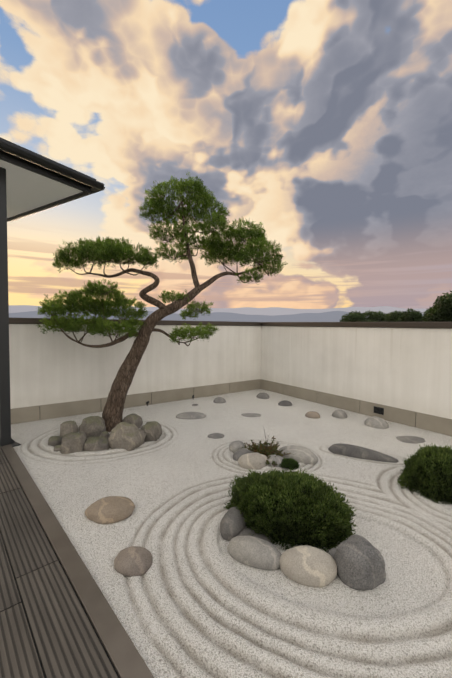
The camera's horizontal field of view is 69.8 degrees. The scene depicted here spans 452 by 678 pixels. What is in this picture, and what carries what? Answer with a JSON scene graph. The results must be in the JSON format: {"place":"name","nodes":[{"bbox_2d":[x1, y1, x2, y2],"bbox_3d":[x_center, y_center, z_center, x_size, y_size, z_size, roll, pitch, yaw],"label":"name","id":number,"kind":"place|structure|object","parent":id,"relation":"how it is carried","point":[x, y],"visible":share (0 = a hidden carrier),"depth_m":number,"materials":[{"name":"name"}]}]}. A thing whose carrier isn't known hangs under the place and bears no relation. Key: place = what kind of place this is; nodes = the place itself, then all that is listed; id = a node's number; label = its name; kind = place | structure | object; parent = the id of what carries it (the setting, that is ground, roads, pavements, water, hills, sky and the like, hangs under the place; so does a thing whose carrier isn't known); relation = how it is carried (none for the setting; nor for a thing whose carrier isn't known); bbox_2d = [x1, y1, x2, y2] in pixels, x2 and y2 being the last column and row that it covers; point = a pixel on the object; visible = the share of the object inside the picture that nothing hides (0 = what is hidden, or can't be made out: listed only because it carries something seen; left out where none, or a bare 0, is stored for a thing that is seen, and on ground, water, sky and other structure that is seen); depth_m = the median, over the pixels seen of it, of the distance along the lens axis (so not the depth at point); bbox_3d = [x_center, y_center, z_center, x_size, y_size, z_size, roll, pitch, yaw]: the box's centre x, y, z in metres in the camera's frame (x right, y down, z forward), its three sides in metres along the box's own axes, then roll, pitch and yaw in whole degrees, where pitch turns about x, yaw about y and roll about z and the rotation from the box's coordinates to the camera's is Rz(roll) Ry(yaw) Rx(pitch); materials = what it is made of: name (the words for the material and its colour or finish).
{"place":"outdoors","nodes":[
{"label":"outdoors","id":0,"kind":"place"},
{"bbox_2d":[0,160,82,217],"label":"roof soffit","id":1,"kind":"structure","parent":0,"point":[27,190],"depth_m":4.47,"materials":[{"name":"grey paint"}]},
{"bbox_2d":[0,150,90,193],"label":"roof fascia","id":2,"kind":"structure","parent":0,"point":[31,166],"depth_m":3.91,"materials":[{"name":"black metal"}]},
{"bbox_2d":[0,139,103,189],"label":"roof gutter","id":3,"kind":"object","parent":2,"relation":"attached to","point":[12,149],"visible":0.94,"depth_m":3.83,"materials":[{"name":"black metal"}]},
{"bbox_2d":[89,186,100,191],"bbox_3d":[-1.811,-2.100,4.474,0.130,0.075,0.130,-3,5,-57],"label":"roof gutter end","id":4,"kind":"object","parent":3,"relation":"attached to","point":[93,189],"visible":0.35,"depth_m":4.47,"materials":[{"name":"black metal"}]},
{"bbox_2d":[7,192,87,221],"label":"trim","id":5,"kind":"structure","parent":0,"point":[75,196],"depth_m":4.98,"materials":[{"name":"black metal"}]},
{"bbox_2d":[11,187,104,220],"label":"roof fascia","id":6,"kind":"structure","parent":5,"relation":"attached to","point":[92,192],"depth_m":4.98,"materials":[{"name":"black metal"}]},
{"bbox_2d":[0,137,95,179],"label":"roof edge","id":7,"kind":"object","parent":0,"point":[46,157],"visible":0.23,"depth_m":3.88,"materials":[{"name":"black metal"}]},
{"bbox_2d":[9,309,423,321],"bbox_3d":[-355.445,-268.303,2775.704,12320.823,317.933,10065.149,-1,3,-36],"label":"hills","id":8,"kind":"structure","parent":0,"point":[333,316],"depth_m":5876.83,"materials":[{"name":"grey"}]},
{"bbox_2d":[9,305,426,315],"bbox_3d":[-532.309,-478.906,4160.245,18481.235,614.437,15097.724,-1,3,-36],"label":"hills","id":9,"kind":"structure","parent":0,"point":[271,311],"depth_m":8697.76,"materials":[{"name":"grey"}]},
{"bbox_2d":[0,0,451,308],"label":"sky","id":10,"kind":"structure","parent":0,"point":[326,125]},
{"bbox_2d":[11,389,451,677],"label":"gravel ground","id":11,"kind":"structure","parent":0,"point":[196,600],"depth_m":2.21,"materials":[{"name":"white gravel"}]},
{"bbox_2d":[0,167,20,448],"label":"veranda post","id":12,"kind":"object","parent":11,"relation":"on","point":[5,425],"visible":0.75,"depth_m":3.90,"materials":[{"name":"grey metal"}]},
{"bbox_2d":[48,436,61,446],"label":"boulder","id":13,"kind":"object","parent":11,"relation":"on","point":[54,441],"visible":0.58,"depth_m":3.97,"materials":[{"name":"grey stone"}]},
{"bbox_2d":[53,445,60,451],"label":"rock","id":14,"kind":"object","parent":11,"relation":"on","point":[57,448],"visible":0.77,"depth_m":3.80,"materials":[{"name":"grey stone"}]},
{"bbox_2d":[0,448,117,677],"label":"deck boards","id":15,"kind":"object","parent":11,"relation":"on","point":[68,644],"visible":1,"depth_m":1.69,"materials":[{"name":"wood"}]},
{"bbox_2d":[0,450,119,677],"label":"deck gaps","id":16,"kind":"object","parent":11,"relation":"on","point":[70,583],"depth_m":1.76,"materials":[{"name":"grey metal"}]},
{"bbox_2d":[60,421,78,437],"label":"boulder","id":17,"kind":"object","parent":11,"relation":"on","point":[67,427],"visible":0.62,"depth_m":4.30,"materials":[{"name":"grey stone"}]},
{"bbox_2d":[60,432,86,453],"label":"boulder","id":18,"kind":"object","parent":11,"relation":"on","point":[73,442],"visible":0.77,"depth_m":3.76,"materials":[{"name":"grey stone"}]},
{"bbox_2d":[1,444,153,677],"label":"deck edge strip","id":19,"kind":"object","parent":11,"relation":"on","point":[126,659],"visible":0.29,"depth_m":1.83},
{"bbox_2d":[79,416,105,437],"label":"boulder","id":20,"kind":"object","parent":11,"relation":"on","point":[92,426],"visible":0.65,"depth_m":4.30,"materials":[{"name":"grey stone"}]},
{"bbox_2d":[83,436,108,450],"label":"boulder","id":21,"kind":"object","parent":11,"relation":"on","point":[99,443],"visible":0.69,"depth_m":3.82,"materials":[{"name":"grey stone"}]},
{"bbox_2d":[100,431,109,438],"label":"rock","id":22,"kind":"object","parent":11,"relation":"on","point":[105,434],"visible":0.42,"depth_m":4.14,"materials":[{"name":"grey stone"}]},
{"bbox_2d":[85,496,134,523],"bbox_3d":[-0.929,1.362,2.604,0.368,0.138,0.340,-1,3,-36],"label":"rock","id":23,"kind":"object","parent":11,"relation":"on","point":[109,509],"visible":0.98,"depth_m":2.52,"materials":[{"name":"beige stone"}]},
{"bbox_2d":[108,422,145,450],"bbox_3d":[-1.238,1.209,4.034,0.422,0.329,0.332,2,3,25],"label":"boulder","id":24,"kind":"object","parent":11,"relation":"on","point":[127,436],"visible":0.85,"depth_m":3.94,"materials":[{"name":"grey stone"}]},
{"bbox_2d":[123,413,142,427],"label":"boulder","id":25,"kind":"object","parent":11,"relation":"on","point":[135,419],"visible":0.54,"depth_m":4.69,"materials":[{"name":"grey stone"}]},
{"bbox_2d":[114,546,152,576],"bbox_3d":[-0.588,1.401,2.058,0.232,0.095,0.240,-1,3,-36],"label":"rock","id":26,"kind":"object","parent":11,"relation":"on","point":[131,561],"visible":0.98,"depth_m":2.01,"materials":[{"name":"brown stone"}]},
{"bbox_2d":[140,421,161,441],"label":"boulder","id":27,"kind":"object","parent":11,"relation":"on","point":[152,430],"visible":0.73,"depth_m":4.16,"materials":[{"name":"grey stone"}]},
{"bbox_2d":[78,201,254,431],"bbox_3d":[-0.749,-0.317,4.672,2.648,3.415,0.471,0,3,-7],"label":"pine trunk and limbs","id":28,"kind":"object","parent":11,"relation":"in","point":[112,414],"visible":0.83,"depth_m":4.62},
{"bbox_2d":[37,172,287,345],"bbox_3d":[-0.881,-1.153,4.740,3.625,2.521,1.247,0,3,-10],"label":"foliage","id":29,"kind":"object","parent":28,"relation":"attached to","point":[115,250],"depth_m":4.63,"materials":[{"name":"green plant"}]},
{"bbox_2d":[176,412,205,418],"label":"stepping stone","id":30,"kind":"object","parent":11,"relation":"on","point":[191,415],"visible":0.83,"depth_m":5.25,"materials":[{"name":"grey stone"}]},
{"bbox_2d":[207,433,224,438],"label":"stepping stone","id":31,"kind":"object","parent":11,"relation":"on","point":[216,435],"depth_m":4.37,"materials":[{"name":"grey stone"}]},
{"bbox_2d":[213,397,225,403],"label":"rock","id":32,"kind":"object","parent":11,"relation":"on","point":[219,400],"depth_m":6.30,"materials":[{"name":"grey stone"}]},
{"bbox_2d":[9,324,451,418],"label":"parapet walls","id":33,"kind":"structure","parent":11,"relation":"on","point":[410,369],"depth_m":5.59,"materials":[{"name":"paint"}]},
{"bbox_2d":[9,317,451,328],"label":"wall coping","id":34,"kind":"object","parent":33,"relation":"attached to","point":[446,325],"depth_m":5.76,"materials":[{"name":"grey"}]},
{"bbox_2d":[11,379,451,436],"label":"wall base tiles","id":35,"kind":"object","parent":11,"relation":"on","point":[436,424],"depth_m":5.63,"materials":[{"name":"beige tile"}]},
{"bbox_2d":[220,507,245,540],"bbox_3d":[0.056,1.361,2.397,0.173,0.193,0.276,2,3,29],"label":"rock","id":36,"kind":"object","parent":11,"relation":"on","point":[232,524],"visible":0.83,"depth_m":2.31,"materials":[{"name":"grey stone"}]},
{"bbox_2d":[229,440,244,452],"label":"stone","id":37,"kind":"object","parent":11,"relation":"on","point":[234,446],"visible":0.67,"depth_m":3.87,"materials":[{"name":"grey stone"}]},
{"bbox_2d":[233,448,252,460],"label":"stone","id":38,"kind":"object","parent":11,"relation":"on","point":[238,454],"visible":0.52,"depth_m":3.64,"materials":[{"name":"grey stone"}]},
{"bbox_2d":[241,413,260,416],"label":"stepping stone","id":39,"kind":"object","parent":11,"relation":"on","point":[251,415],"depth_m":5.45,"materials":[{"name":"grey stone"}]},
{"bbox_2d":[238,452,267,469],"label":"stone","id":40,"kind":"object","parent":11,"relation":"on","point":[250,460],"visible":0.92,"depth_m":3.42,"materials":[{"name":"beige stone"}]},
{"bbox_2d":[227,536,281,570],"bbox_3d":[0.192,1.391,2.124,0.386,0.142,0.199,2,3,24],"label":"rock","id":41,"kind":"object","parent":11,"relation":"on","point":[255,552],"visible":0.9,"depth_m":2.06,"materials":[{"name":"grey stone"}]},
{"bbox_2d":[237,526,272,543],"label":"rock","id":42,"kind":"object","parent":11,"relation":"on","point":[245,531],"visible":0.12,"depth_m":2.29,"materials":[{"name":"grey stone"}]},
{"bbox_2d":[256,393,268,398],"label":"rock","id":43,"kind":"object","parent":11,"relation":"on","point":[262,395],"depth_m":6.75,"materials":[{"name":"grey stone"}]},
{"bbox_2d":[238,431,293,466],"bbox_3d":[0.447,1.204,3.677,0.677,0.360,0.610,2,3,26],"label":"twiggy shrub","id":44,"kind":"object","parent":11,"relation":"on","point":[265,449],"visible":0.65,"depth_m":3.65,"materials":[{"name":"brown plant"}]},
{"bbox_2d":[267,455,283,466],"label":"stone","id":45,"kind":"object","parent":11,"relation":"on","point":[277,459],"visible":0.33,"depth_m":3.47,"materials":[{"name":"grey stone"}]},
{"bbox_2d":[278,400,291,405],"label":"rock","id":46,"kind":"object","parent":11,"relation":"on","point":[284,403],"depth_m":6.15,"materials":[{"name":"grey stone"}]},
{"bbox_2d":[279,457,299,469],"bbox_3d":[0.668,1.334,3.461,0.223,0.125,0.209,-1,3,-36],"label":"green tuft","id":47,"kind":"object","parent":11,"relation":"on","point":[290,463],"visible":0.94,"depth_m":3.42,"materials":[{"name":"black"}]},
{"bbox_2d":[223,468,356,552],"bbox_3d":[0.462,1.231,2.504,0.712,0.435,1.040,-5,6,-65],"label":"clipped bush","id":48,"kind":"object","parent":11,"relation":"on","point":[291,508],"visible":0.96,"depth_m":2.31,"materials":[{"name":"green plant"}]},
{"bbox_2d":[278,445,317,464],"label":"stone","id":49,"kind":"object","parent":11,"relation":"on","point":[305,456],"visible":0.71,"depth_m":3.59,"materials":[{"name":"grey stone"}]},
{"bbox_2d":[280,545,336,587],"bbox_3d":[0.505,1.390,2.001,0.349,0.169,0.242,1,3,10],"label":"rock","id":50,"kind":"object","parent":11,"relation":"on","point":[308,565],"visible":0.98,"depth_m":1.93,"materials":[{"name":"beige stone"}]},
{"bbox_2d":[305,411,319,418],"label":"rock","id":51,"kind":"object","parent":11,"relation":"on","point":[313,414],"depth_m":5.36,"materials":[{"name":"beige stone"}]},
{"bbox_2d":[328,548,336,558],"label":"rock","id":52,"kind":"object","parent":11,"relation":"on","point":[332,551],"visible":0.19,"depth_m":2.09,"materials":[{"name":"grey stone"}]},
{"bbox_2d":[332,410,346,418],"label":"rock","id":53,"kind":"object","parent":11,"relation":"on","point":[340,414],"depth_m":5.38,"materials":[{"name":"grey stone"}]},
{"bbox_2d":[334,534,385,590],"bbox_3d":[0.810,1.362,1.984,0.279,0.239,0.274,-1,3,-36],"label":"rock","id":54,"kind":"object","parent":11,"relation":"on","point":[359,561],"visible":0.92,"depth_m":1.90,"materials":[{"name":"grey stone"}]},
{"bbox_2d":[328,443,398,462],"bbox_3d":[1.586,1.339,3.775,0.754,0.172,0.239,2,3,25],"label":"flat rock","id":55,"kind":"object","parent":11,"relation":"on","point":[353,451],"visible":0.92,"depth_m":3.71,"materials":[{"name":"grey stone"}]},
{"bbox_2d":[364,416,388,428],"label":"rock","id":56,"kind":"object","parent":11,"relation":"on","point":[376,422],"depth_m":4.87,"materials":[{"name":"grey stone"}]},
{"bbox_2d":[396,436,425,443],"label":"stepping stone","id":57,"kind":"object","parent":11,"relation":"on","point":[411,439],"visible":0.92,"depth_m":4.34,"materials":[{"name":"grey stone"}]},
{"bbox_2d":[397,443,451,504],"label":"clipped bush","id":58,"kind":"object","parent":11,"relation":"on","point":[427,471],"visible":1,"depth_m":2.93,"materials":[{"name":"green plant"}]},
{"bbox_2d":[340,311,377,321],"bbox_3d":[8.896,6.350,22.186,2.578,16.634,2.727,-1,3,-36],"label":"tree","id":59,"kind":"object","parent":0,"point":[355,316],"visible":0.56,"depth_m":21.51,"materials":[{"name":"green plant"}]},
{"bbox_2d":[374,406,383,414],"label":"wall vent","id":60,"kind":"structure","parent":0,"point":[378,410],"depth_m":5.35,"materials":[{"name":"black metal"}]},
{"bbox_2d":[362,310,402,321],"bbox_3d":[13.535,5.986,27.447,2.891,17.006,4.716,0,3,-16],"label":"tree","id":61,"kind":"object","parent":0,"point":[380,316],"visible":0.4,"depth_m":27.12,"materials":[{"name":"green plant"}]},
{"bbox_2d":[395,308,423,321],"bbox_3d":[11.639,6.410,20.555,1.811,16.693,2.676,3,3,44],"label":"tree","id":62,"kind":"object","parent":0,"point":[410,315],"visible":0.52,"depth_m":19.43,"materials":[{"name":"green plant"}]},
{"bbox_2d":[421,291,451,321],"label":"tree","id":63,"kind":"object","parent":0,"point":[440,310],"visible":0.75,"depth_m":14.12,"materials":[{"name":"green plant"}]}
]}

